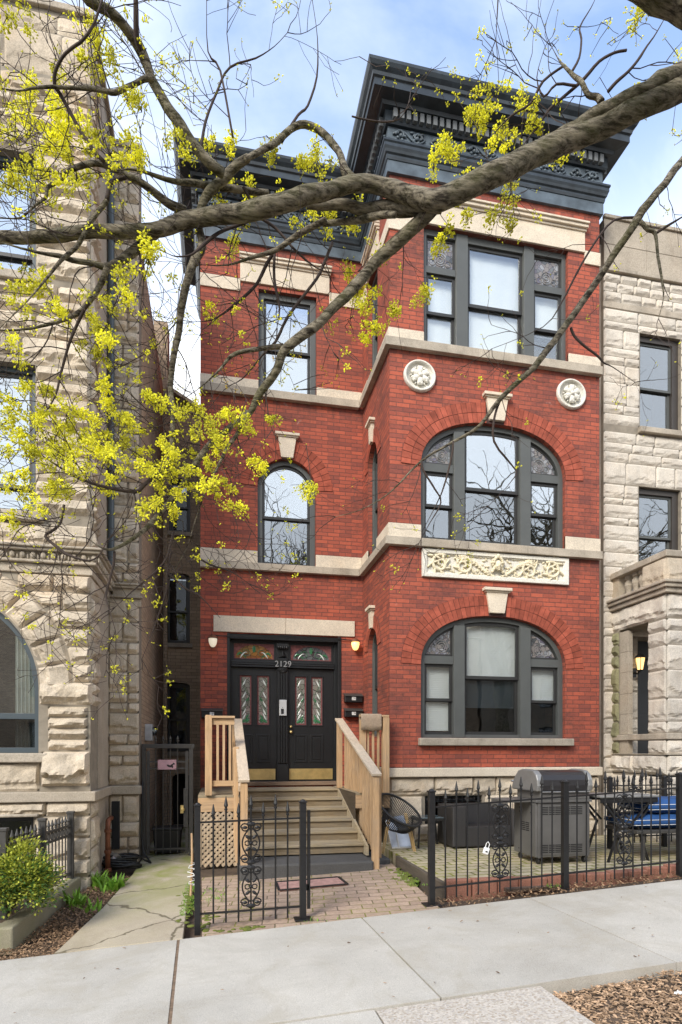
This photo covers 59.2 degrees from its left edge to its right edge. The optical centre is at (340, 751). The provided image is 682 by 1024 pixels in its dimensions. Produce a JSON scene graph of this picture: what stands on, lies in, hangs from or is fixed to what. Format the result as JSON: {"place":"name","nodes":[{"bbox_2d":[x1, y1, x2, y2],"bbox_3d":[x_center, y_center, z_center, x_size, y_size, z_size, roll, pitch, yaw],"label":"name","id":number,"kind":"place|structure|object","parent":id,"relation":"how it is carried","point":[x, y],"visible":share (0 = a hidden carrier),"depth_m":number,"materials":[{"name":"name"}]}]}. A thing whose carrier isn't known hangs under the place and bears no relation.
{"place":"outdoors","nodes":[
{"label":"outdoors","id":0,"kind":"place"},
{"bbox_2d":[54,852,193,953],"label":"path","id":1,"kind":"structure","parent":0,"point":[141,907],"depth_m":6.32,"materials":[{"name":"concrete"}]},
{"bbox_2d":[102,782,151,870],"bbox_3d":[-2.935,1.034,8.372,0.478,1.169,0.789,0,0,34],"label":"garden hose","id":2,"kind":"object","parent":1,"relation":"on","point":[127,860],"visible":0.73,"depth_m":8.21,"materials":[{"name":"black rubber"}]},
{"bbox_2d":[151,825,182,852],"bbox_3d":[-2.662,1.345,9.238,0.450,0.390,0.360,0,0,-12],"label":"plastic tub","id":3,"kind":"object","parent":1,"relation":"on","point":[159,836],"visible":0.82,"depth_m":9.09,"materials":[{"name":"black plastic"}]},
{"bbox_2d":[180,872,560,925],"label":"weeds","id":4,"kind":"object","parent":1,"relation":"on","point":[218,897],"visible":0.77,"depth_m":6.66,"materials":[{"name":"green plant"}]},
{"bbox_2d":[146,825,193,853],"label":"gangway floor","id":5,"kind":"structure","parent":0,"point":[182,843],"depth_m":10.14,"materials":[{"name":"concrete"}]},
{"bbox_2d":[202,863,439,936],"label":"brick paving","id":6,"kind":"structure","parent":0,"point":[374,892],"depth_m":6.46,"materials":[{"name":"brown brick"}]},
{"bbox_2d":[193,794,312,935],"bbox_3d":[-0.835,1.065,5.750,1.118,1.310,0.150,0,0,-12],"label":"iron fence","id":7,"kind":"object","parent":6,"relation":"on","point":[304,887],"visible":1,"depth_m":5.74,"materials":[{"name":"black metal"}]},
{"bbox_2d":[176,868,420,932],"bbox_3d":[-0.405,1.607,6.723,2.865,0.182,2.067,0,0,-12],"label":"moss","id":8,"kind":"object","parent":6,"relation":"on","point":[249,928],"visible":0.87,"depth_m":6.32,"materials":[{"name":"green plant"}]},
{"bbox_2d":[190,833,192,895],"bbox_3d":[-1.705,1.290,6.851,0.044,0.721,0.029,0,0,-42],"label":"garden stake","id":9,"kind":"object","parent":8,"relation":"on","point":[191,871],"visible":0.95,"depth_m":6.84,"materials":[{"name":"brown wood"}]},
{"bbox_2d":[188,864,193,885],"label":"string lights","id":10,"kind":"object","parent":9,"relation":"attached to","point":[191,873],"visible":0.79,"depth_m":6.82,"materials":[{"name":"white plastic"}]},
{"bbox_2d":[276,876,347,891],"bbox_3d":[-0.357,1.572,7.159,0.830,0.069,0.420,0,0,-12],"label":"doormat","id":11,"kind":"object","parent":6,"relation":"on","point":[322,882],"visible":0.94,"depth_m":7.14,"materials":[{"name":"pink fabric"}]},
{"bbox_2d":[284,1010,382,1023],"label":"parkway pavement","id":12,"kind":"structure","parent":0,"point":[368,1017],"depth_m":3.68,"materials":[{"name":"concrete"}]},
{"bbox_2d":[14,847,665,1022],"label":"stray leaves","id":13,"kind":"object","parent":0,"point":[370,911],"visible":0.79,"depth_m":5.93,"materials":[{"name":"plant"}]},
{"bbox_2d":[0,880,681,1023],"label":"sidewalk","id":14,"kind":"structure","parent":0,"point":[326,969],"depth_m":4.59,"materials":[{"name":"concrete"}]},
{"bbox_2d":[168,940,179,1023],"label":"joint soil","id":15,"kind":"structure","parent":14,"relation":"on","point":[173,987],"depth_m":4.38,"materials":[{"name":"brown soil"}]},
{"bbox_2d":[0,805,681,1023],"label":"ground","id":16,"kind":"structure","parent":0,"point":[207,872],"depth_m":5.91,"materials":[{"name":"soil"}]},
{"bbox_2d":[0,877,80,955],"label":"planter curb","id":17,"kind":"structure","parent":16,"relation":"on","point":[18,928],"depth_m":5.87,"materials":[{"name":"concrete"}]},
{"bbox_2d":[0,880,60,922],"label":"planting soil","id":18,"kind":"structure","parent":17,"relation":"in","point":[13,909],"depth_m":6.17,"materials":[{"name":"brown soil"}]},
{"bbox_2d":[0,827,68,919],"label":"shrub","id":19,"kind":"object","parent":18,"relation":"on","point":[32,874],"visible":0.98,"depth_m":5.62,"materials":[{"name":"green plant"}]},
{"bbox_2d":[0,811,74,919],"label":"iron fence","id":20,"kind":"object","parent":17,"relation":"on","point":[66,831],"visible":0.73,"depth_m":6.74,"materials":[{"name":"black metal"}]},
{"bbox_2d":[62,887,92,910],"bbox_3d":[-2.972,1.627,6.691,0.348,0.263,0.416,0,0,31],"label":"lily clump","id":21,"kind":"object","parent":16,"relation":"on","point":[79,899],"visible":0.86,"depth_m":6.72,"materials":[{"name":"green plant"}]},
{"bbox_2d":[0,0,162,893],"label":"stone house","id":22,"kind":"structure","parent":16,"relation":"on","point":[61,753],"depth_m":7.40,"materials":[{"name":"beige stone"}]},
{"bbox_2d":[0,817,33,854],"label":"window","id":23,"kind":"structure","parent":22,"relation":"in","point":[14,823],"depth_m":7.41,"materials":[{"name":"black paint"}]},
{"bbox_2d":[0,366,34,510],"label":"window","id":24,"kind":"structure","parent":22,"relation":"in","point":[18,461],"depth_m":7.45,"materials":[{"name":"clear glass"}]},
{"bbox_2d":[0,156,35,272],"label":"window","id":25,"kind":"structure","parent":22,"relation":"in","point":[18,255],"depth_m":7.44,"materials":[{"name":"clear glass"}]},
{"bbox_2d":[0,612,37,752],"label":"window","id":26,"kind":"structure","parent":22,"relation":"in","point":[18,707],"depth_m":7.49,"materials":[{"name":"black glass"}]},
{"bbox_2d":[107,159,114,564],"bbox_3d":[-3.249,-5.425,8.490,0.112,5.850,0.112,0,0,-12],"label":"downspout","id":27,"kind":"object","parent":22,"relation":"attached to","point":[110,357],"visible":0.34,"depth_m":8.45,"materials":[{"name":"grey metal"}]},
{"bbox_2d":[110,852,121,858],"bbox_3d":[-3.148,1.448,8.249,0.299,0.136,0.152,0,0,43],"label":"hose connection","id":28,"kind":"object","parent":22,"relation":"attached to","point":[115,856],"visible":0.44,"depth_m":8.18,"materials":[{"name":"metal"}]},
{"bbox_2d":[145,724,156,740],"bbox_3d":[-2.985,-0.300,9.443,0.170,0.260,0.200,0,0,-12],"label":"utility meter","id":29,"kind":"object","parent":22,"relation":"attached to","point":[150,731],"visible":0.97,"depth_m":9.34,"materials":[{"name":"grey metal"}]},
{"bbox_2d":[141,736,194,857],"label":"iron gate","id":30,"kind":"structure","parent":22,"relation":"attached to","point":[184,808],"depth_m":8.96,"materials":[{"name":"black metal"}]},
{"bbox_2d":[158,760,175,769],"bbox_3d":[-2.587,0.193,8.932,0.265,0.145,0.009,0,0,-12],"label":"sign","id":31,"kind":"object","parent":30,"relation":"attached to","point":[166,764],"visible":1,"depth_m":8.93,"materials":[{"name":"pink metal"}]},
{"bbox_2d":[83,869,112,890],"bbox_3d":[-3.086,1.588,7.516,0.491,0.261,0.364,0,0,45],"label":"lily clump","id":32,"kind":"object","parent":16,"relation":"on","point":[94,881],"visible":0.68,"depth_m":7.42,"materials":[{"name":"green plant"}]},
{"bbox_2d":[104,816,113,877],"bbox_3d":[-3.123,1.274,8.099,0.092,0.791,0.316,0,0,-12],"label":"standpipe","id":33,"kind":"object","parent":16,"relation":"on","point":[107,831],"visible":0.97,"depth_m":7.96,"materials":[{"name":"orange metal"}]},
{"bbox_2d":[95,872,128,894],"bbox_3d":[-2.784,1.590,7.256,0.447,0.261,0.415,0,0,-12],"label":"lily clump","id":34,"kind":"object","parent":16,"relation":"on","point":[114,884],"visible":0.88,"depth_m":7.29,"materials":[{"name":"green plant"}]},
{"bbox_2d":[198,715,389,869],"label":"wooden stairs","id":35,"kind":"structure","parent":16,"relation":"on","point":[338,810],"depth_m":8.66,"materials":[{"name":"brown wood"}]},
{"bbox_2d":[359,714,381,731],"bbox_3d":[0.439,-0.435,9.014,0.319,0.266,0.159,0,0,-12],"label":"rug","id":36,"kind":"object","parent":35,"relation":"hanging from","point":[371,722],"visible":0.97,"depth_m":8.94,"materials":[{"name":"beige fabric"}]},
{"bbox_2d":[237,851,389,880],"bbox_3d":[-0.361,1.585,8.123,2.040,0.330,0.940,0,0,-12],"label":"concrete step","id":37,"kind":"object","parent":16,"relation":"on","point":[328,863],"visible":0.44,"depth_m":7.73,"materials":[{"name":"grey concrete"}]},
{"bbox_2d":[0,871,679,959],"bbox_3d":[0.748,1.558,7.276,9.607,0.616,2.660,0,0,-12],"label":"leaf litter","id":38,"kind":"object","parent":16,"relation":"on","point":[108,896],"visible":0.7,"depth_m":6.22,"materials":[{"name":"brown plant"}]},
{"bbox_2d":[77,897,101,914],"bbox_3d":[-2.707,1.661,6.496,0.250,0.205,0.214,0,0,-36],"label":"lily clump","id":39,"kind":"object","parent":38,"relation":"on","point":[97,905],"visible":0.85,"depth_m":6.50,"materials":[{"name":"green plant"}]},
{"bbox_2d":[421,767,681,906],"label":"iron fence","id":40,"kind":"object","parent":38,"relation":"on","point":[565,872],"visible":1,"depth_m":6.38,"materials":[{"name":"black metal"}]},
{"bbox_2d":[482,842,489,854],"bbox_3d":[1.498,0.994,6.189,0.081,0.134,0.035,0,0,-12],"label":"lockbox","id":41,"kind":"object","parent":40,"relation":"hanging from","point":[486,850],"visible":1,"depth_m":6.18,"materials":[{"name":"white plastic"}]},
{"bbox_2d":[0,0,681,729],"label":"street tree","id":42,"kind":"object","parent":16,"relation":"on","point":[600,120],"visible":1,"depth_m":4.48,"materials":[{"name":"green plant"}]},
{"bbox_2d":[154,54,639,842],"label":"brick house","id":43,"kind":"structure","parent":16,"relation":"on","point":[482,666],"depth_m":9.86,"materials":[{"name":"brick"}]},
{"bbox_2d":[168,683,189,751],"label":"window","id":44,"kind":"structure","parent":43,"relation":"in","point":[178,693],"depth_m":12.69,"materials":[{"name":"glass"}]},
{"bbox_2d":[168,574,189,642],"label":"window","id":45,"kind":"structure","parent":43,"relation":"in","point":[178,599],"depth_m":12.70,"materials":[{"name":"glass"}]},
{"bbox_2d":[169,480,189,531],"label":"window","id":46,"kind":"structure","parent":43,"relation":"in","point":[184,507],"depth_m":12.71,"materials":[{"name":"glass"}]},
{"bbox_2d":[173,774,188,823],"bbox_3d":[-3.407,0.950,12.990,0.650,1.400,0.020,0,0,-12],"label":"dark doorway","id":47,"kind":"structure","parent":43,"relation":"in","point":[181,777],"depth_m":12.96,"materials":[{"name":"black"}]},
{"bbox_2d":[201,708,222,717],"bbox_3d":[-2.211,-0.665,10.296,0.372,0.171,0.140,0,0,-12],"label":"mailbox","id":48,"kind":"object","parent":43,"relation":"attached to","point":[212,711],"visible":0.9,"depth_m":10.25,"materials":[{"name":"black paint"}]},
{"bbox_2d":[208,635,217,648],"bbox_3d":[-2.191,-1.885,10.275,0.180,0.254,0.189,0,0,-12],"label":"wall lantern","id":49,"kind":"object","parent":43,"relation":"attached to","point":[212,640],"depth_m":10.22,"materials":[{"name":"white glass"}]},
{"bbox_2d":[231,667,275,780],"bbox_3d":[-1.545,-0.485,10.671,0.795,2.010,0.052,0,0,-12],"label":"door","id":50,"kind":"structure","parent":43,"relation":"in","point":[253,690],"depth_m":10.67,"materials":[{"name":"black paint"}]},
{"bbox_2d":[258,461,314,565],"bbox_3d":[-1.061,-4.220,11.134,1.430,2.100,0.900,0,0,-12],"label":"window","id":51,"kind":"structure","parent":43,"relation":"in","point":[283,496],"depth_m":11.53,"materials":[{"name":"glass"}]},
{"bbox_2d":[258,292,315,394],"bbox_3d":[-1.046,-7.215,11.137,1.430,1.990,0.900,0,0,-12],"label":"window","id":52,"kind":"structure","parent":43,"relation":"in","point":[305,367],"depth_m":10.80,"materials":[{"name":"glass"}]},
{"bbox_2d":[288,669,333,780],"bbox_3d":[-0.538,-0.485,10.849,0.830,2.010,0.110,0,0,-12],"label":"door","id":53,"kind":"structure","parent":43,"relation":"in","point":[310,691],"depth_m":10.86,"materials":[{"name":"black paint"}]},
{"bbox_2d":[343,693,362,702],"bbox_3d":[0.221,-0.968,10.795,0.337,0.166,0.140,0,0,-12],"label":"mailbox","id":54,"kind":"object","parent":43,"relation":"attached to","point":[352,698],"visible":1,"depth_m":10.75,"materials":[{"name":"black paint"}]},
{"bbox_2d":[343,708,362,716],"bbox_3d":[0.221,-0.703,10.795,0.337,0.166,0.140,0,0,-12],"label":"mailbox","id":55,"kind":"object","parent":43,"relation":"attached to","point":[352,712],"visible":0.98,"depth_m":10.75,"materials":[{"name":"black paint"}]},
{"bbox_2d":[351,638,359,651],"bbox_3d":[0.258,-1.915,10.778,0.180,0.254,0.189,0,0,-12],"label":"wall lantern","id":56,"kind":"object","parent":43,"relation":"attached to","point":[355,642],"depth_m":10.72,"materials":[{"name":"yellow glass"}]},
{"bbox_2d":[372,269,377,367],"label":"window","id":57,"kind":"structure","parent":43,"relation":"in","point":[374,338],"depth_m":10.46,"materials":[{"name":"paint"}]},
{"bbox_2d":[372,632,437,736],"bbox_3d":[1.049,-1.165,10.306,0.900,2.030,1.020,0,0,-12],"label":"window","id":58,"kind":"structure","parent":43,"relation":"in","point":[374,647],"depth_m":10.46,"materials":[{"name":"paint"}]},
{"bbox_2d":[372,448,437,551],"bbox_3d":[1.049,-4.255,10.306,0.900,2.130,1.020,0,0,-12],"label":"window","id":59,"kind":"structure","parent":43,"relation":"in","point":[432,497],"depth_m":10.32,"materials":[{"name":"glass"}]},
{"bbox_2d":[425,795,481,823],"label":"basement window","id":60,"kind":"structure","parent":43,"relation":"in","point":[459,796],"depth_m":9.49,"materials":[{"name":"black paint"}]},
{"bbox_2d":[421,617,562,738],"bbox_3d":[2.346,-1.183,10.055,2.870,2.135,0.925,0,0,-12],"label":"window","id":61,"kind":"structure","parent":43,"relation":"in","point":[482,677],"depth_m":9.71,"materials":[{"name":"paint"}]},
{"bbox_2d":[421,426,562,547],"bbox_3d":[2.346,-4.248,10.055,2.870,2.115,0.925,0,0,-12],"label":"window","id":62,"kind":"structure","parent":43,"relation":"in","point":[480,475],"depth_m":9.84,"materials":[{"name":"glass"}]},
{"bbox_2d":[424,229,565,360],"bbox_3d":[2.395,-7.255,10.065,2.880,2.050,0.925,0,0,-12],"label":"window","id":63,"kind":"structure","parent":43,"relation":"in","point":[457,312],"depth_m":9.73,"materials":[{"name":"glass"}]},
{"bbox_2d":[395,855,444,902],"bbox_3d":[0.929,1.520,7.286,0.050,0.240,1.700,0,0,-12],"label":"timber edging","id":64,"kind":"object","parent":16,"relation":"on","point":[414,870],"visible":0.65,"depth_m":7.14,"materials":[{"name":"wood"}]},
{"bbox_2d":[504,885,560,892],"bbox_3d":[2.106,1.498,6.573,0.670,0.045,0.070,0,0,-12],"label":"loose board","id":65,"kind":"object","parent":16,"relation":"on","point":[514,889],"visible":0.56,"depth_m":6.53,"materials":[{"name":"brown wood"}]},
{"bbox_2d":[444,863,676,901],"bbox_3d":[4.445,1.399,7.170,6.752,0.542,0.140,0,0,-12],"label":"mulch bed","id":66,"kind":"object","parent":16,"relation":"on","point":[472,890],"visible":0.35,"depth_m":6.66,"materials":[{"name":"brown soil"}]},
{"bbox_2d":[553,969,681,1023],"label":"bark mulch","id":67,"kind":"object","parent":16,"relation":"on","point":[610,986],"visible":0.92,"depth_m":3.86,"materials":[{"name":"brown wood"}]},
{"bbox_2d":[597,213,681,843],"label":"stone house","id":68,"kind":"structure","parent":16,"relation":"on","point":[640,562],"depth_m":10.37,"materials":[{"name":"stone"}]},
{"bbox_2d":[633,652,645,677],"bbox_3d":[5.072,-1.488,10.249,0.210,0.415,0.261,0,0,-12],"label":"porch lantern","id":69,"kind":"object","parent":68,"relation":"attached to","point":[639,658],"visible":0.98,"depth_m":10.17,"materials":[{"name":"yellow glass"}]},
{"bbox_2d":[638,641,647,753],"bbox_3d":[5.641,-0.798,10.713,1.030,2.295,0.080,0,0,-12],"label":"door","id":70,"kind":"structure","parent":68,"relation":"in","point":[642,646],"depth_m":10.62,"materials":[{"name":"black paint"}]},
{"bbox_2d":[639,488,677,560],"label":"window","id":71,"kind":"structure","parent":68,"relation":"in","point":[645,513],"depth_m":10.69,"materials":[{"name":"paint"}]},
{"bbox_2d":[640,336,677,429],"bbox_3d":[5.501,-6.465,11.047,1.220,1.850,0.910,0,0,-12],"label":"window","id":72,"kind":"structure","parent":68,"relation":"in","point":[646,391],"depth_m":10.68,"materials":[{"name":"glass"}]},
{"bbox_2d":[54,0,681,404],"label":"sky","id":73,"kind":"structure","parent":0,"point":[423,33],"materials":[{"name":"blue"}]},
{"bbox_2d":[376,986,594,1023],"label":"crossing pavement","id":74,"kind":"structure","parent":0,"point":[536,1005],"depth_m":3.70,"materials":[{"name":"grey concrete"}]},
{"bbox_2d":[381,835,675,880],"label":"patio","id":75,"kind":"structure","parent":0,"point":[418,857],"depth_m":7.80,"materials":[{"name":"brick"}]},
{"bbox_2d":[386,815,415,848],"bbox_3d":[0.874,1.177,8.852,0.378,0.453,0.281,0,0,-20],"label":"leaning panel","id":76,"kind":"object","parent":75,"relation":"on","point":[398,840],"visible":0.57,"depth_m":8.79,"materials":[{"name":"silver metal"}]},
{"bbox_2d":[381,793,421,852],"bbox_3d":[0.823,0.997,8.422,0.658,0.812,0.679,0,0,-12],"label":"cord chair","id":77,"kind":"object","parent":75,"relation":"on","point":[403,827],"visible":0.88,"depth_m":8.56,"materials":[{"name":"black plastic"}]},
{"bbox_2d":[411,815,444,847],"bbox_3d":[1.283,1.180,8.918,0.434,0.444,0.389,0,0,-12],"label":"side table","id":78,"kind":"object","parent":75,"relation":"on","point":[437,818],"visible":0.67,"depth_m":8.78,"materials":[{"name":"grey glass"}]},
{"bbox_2d":[438,802,513,847],"bbox_3d":[2.056,1.085,9.028,1.060,0.590,0.620,0,0,-12],"label":"wicker armchair","id":79,"kind":"object","parent":75,"relation":"on","point":[462,826],"visible":0.55,"depth_m":8.77,"materials":[{"name":"black wicker"}]},
{"bbox_2d":[491,769,592,863],"bbox_3d":[2.539,0.810,7.731,1.105,1.178,0.703,0,0,-12],"label":"gas grill","id":80,"kind":"object","parent":75,"relation":"on","point":[533,777],"visible":0.71,"depth_m":7.49,"materials":[{"name":"grey paint"}]},
{"bbox_2d":[589,792,658,862],"bbox_3d":[3.615,0.979,7.899,0.860,0.849,0.580,0,0,-12],"label":"folding table","id":81,"kind":"object","parent":75,"relation":"on","point":[610,798],"visible":0.51,"depth_m":7.67,"materials":[{"name":"black metal"}]},
{"bbox_2d":[606,824,675,860],"bbox_3d":[4.543,1.202,8.130,1.730,0.395,0.660,0,0,-12],"label":"garden bench","id":82,"kind":"object","parent":75,"relation":"on","point":[654,830],"visible":0.52,"depth_m":7.74,"materials":[{"name":"grey metal"}]},
{"bbox_2d":[606,811,675,827],"bbox_3d":[4.509,0.902,8.120,1.714,0.199,0.628,0,0,-12],"label":"seat cushion","id":83,"kind":"object","parent":82,"relation":"on","point":[655,820],"visible":0.4,"depth_m":7.76,"materials":[{"name":"blue fabric"}]},
{"bbox_2d":[617,796,675,812],"bbox_3d":[4.662,0.709,8.172,1.594,0.202,0.628,0,0,-12],"label":"seat cushion","id":84,"kind":"object","parent":83,"relation":"on","point":[655,805],"visible":0.41,"depth_m":7.81,"materials":[{"name":"blue fabric"}]},
{"bbox_2d":[607,770,677,848],"bbox_3d":[4.766,0.860,8.860,1.876,1.180,0.076,0,0,-12],"label":"iron fence","id":85,"kind":"object","parent":75,"relation":"on","point":[610,831],"visible":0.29,"depth_m":8.76,"materials":[{"name":"black metal"}]}
]}

